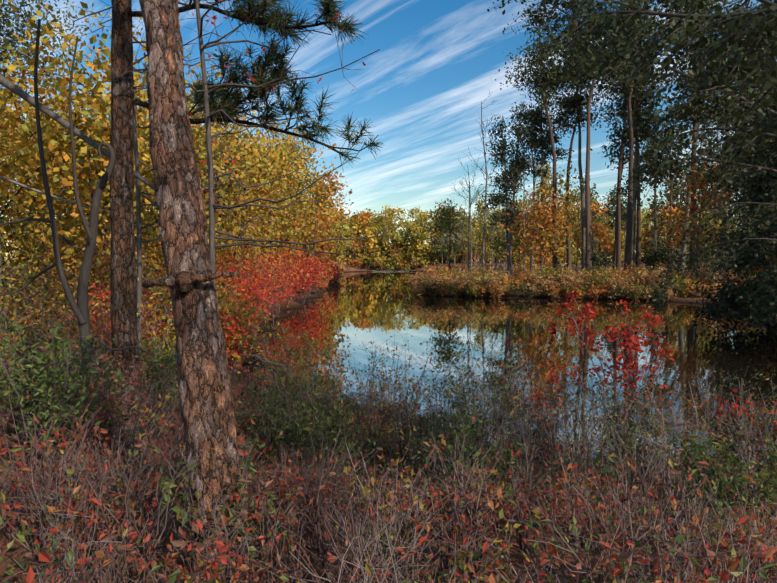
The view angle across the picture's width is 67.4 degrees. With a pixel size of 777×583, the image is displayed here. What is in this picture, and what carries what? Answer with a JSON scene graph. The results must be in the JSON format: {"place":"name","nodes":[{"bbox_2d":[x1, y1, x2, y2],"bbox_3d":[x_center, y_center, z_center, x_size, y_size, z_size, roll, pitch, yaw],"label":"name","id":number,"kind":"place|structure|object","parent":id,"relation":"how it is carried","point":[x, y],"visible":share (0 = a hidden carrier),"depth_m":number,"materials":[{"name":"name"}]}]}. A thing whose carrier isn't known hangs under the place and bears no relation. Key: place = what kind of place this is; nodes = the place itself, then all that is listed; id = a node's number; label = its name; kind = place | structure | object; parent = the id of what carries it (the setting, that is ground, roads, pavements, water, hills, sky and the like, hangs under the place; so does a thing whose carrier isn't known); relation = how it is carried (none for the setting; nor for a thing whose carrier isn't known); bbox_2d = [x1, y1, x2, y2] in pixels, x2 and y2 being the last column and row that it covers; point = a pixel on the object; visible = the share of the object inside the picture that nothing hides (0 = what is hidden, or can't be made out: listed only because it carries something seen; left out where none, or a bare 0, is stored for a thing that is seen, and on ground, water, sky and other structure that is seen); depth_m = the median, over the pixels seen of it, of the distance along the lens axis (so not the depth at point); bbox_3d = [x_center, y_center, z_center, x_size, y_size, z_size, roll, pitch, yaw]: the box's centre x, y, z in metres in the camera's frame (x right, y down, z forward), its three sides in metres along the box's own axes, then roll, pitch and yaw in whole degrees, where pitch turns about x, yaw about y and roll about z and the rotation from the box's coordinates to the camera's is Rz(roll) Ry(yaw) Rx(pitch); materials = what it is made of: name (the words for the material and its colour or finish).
{"place":"outdoors","nodes":[
{"label":"outdoors","id":0,"kind":"place"},
{"bbox_2d":[0,261,776,582],"bbox_3d":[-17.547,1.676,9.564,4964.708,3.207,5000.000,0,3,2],"label":"ground","id":1,"kind":"structure","parent":0,"point":[162,551],"depth_m":3.90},
{"bbox_2d":[0,19,154,425],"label":"bare tree","id":2,"kind":"object","parent":1,"relation":"on","point":[80,309],"visible":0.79,"depth_m":5.64,"materials":[{"name":"grey plant"}]},
{"bbox_2d":[0,0,360,344],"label":"tree","id":3,"kind":"object","parent":1,"relation":"on","point":[23,166],"depth_m":15.70,"materials":[{"name":"yellow plant"}]},
{"bbox_2d":[139,0,245,582],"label":"pine tree","id":4,"kind":"object","parent":1,"relation":"on","point":[202,370],"visible":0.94,"depth_m":3.15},
{"bbox_2d":[34,0,389,355],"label":"bare branches","id":5,"kind":"object","parent":1,"relation":"on","point":[211,176],"depth_m":5.51,"materials":[{"name":"brown wood"}]},
{"bbox_2d":[110,0,382,415],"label":"pine tree","id":6,"kind":"object","parent":1,"relation":"on","point":[123,307],"depth_m":6.05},
{"bbox_2d":[237,271,408,368],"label":"fallen logs","id":7,"kind":"object","parent":1,"relation":"on","point":[258,358],"visible":0.69,"depth_m":16.72,"materials":[{"name":"brown wood"}]},
{"bbox_2d":[8,201,762,267],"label":"tree","id":8,"kind":"object","parent":1,"relation":"on","point":[395,237],"depth_m":162.48,"materials":[{"name":"green plant"}]},
{"bbox_2d":[0,314,776,582],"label":"undergrowth shrub","id":9,"kind":"object","parent":1,"relation":"on","point":[323,545],"depth_m":3.05,"materials":[{"name":"brown plant"}]},
{"bbox_2d":[0,248,776,543],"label":"shrub","id":10,"kind":"object","parent":1,"relation":"on","point":[42,394],"depth_m":6.53,"materials":[{"name":"green plant"}]},
{"bbox_2d":[0,188,776,380],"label":"bank shrub","id":11,"kind":"object","parent":1,"relation":"on","point":[426,284],"depth_m":35.22,"materials":[{"name":"plant"}]},
{"bbox_2d":[420,0,776,290],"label":"tree","id":12,"kind":"object","parent":1,"relation":"on","point":[663,255],"depth_m":53.91,"materials":[{"name":"green plant"}]},
{"bbox_2d":[487,0,776,312],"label":"tree","id":13,"kind":"object","parent":1,"relation":"on","point":[691,27],"depth_m":6.68,"materials":[{"name":"green plant"}]},
{"bbox_2d":[674,0,776,338],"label":"evergreen tree","id":14,"kind":"object","parent":1,"relation":"on","point":[767,299],"depth_m":25.18,"materials":[{"name":"green plant"}]},
{"bbox_2d":[0,0,776,260],"label":"sky","id":15,"kind":"structure","parent":0,"point":[430,75],"materials":[{"name":"blue"}]},
{"bbox_2d":[241,272,776,472],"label":"pond water","id":16,"kind":"structure","parent":0,"point":[365,307],"depth_m":20.35,"materials":[{"name":"blue liquid"}]}
]}

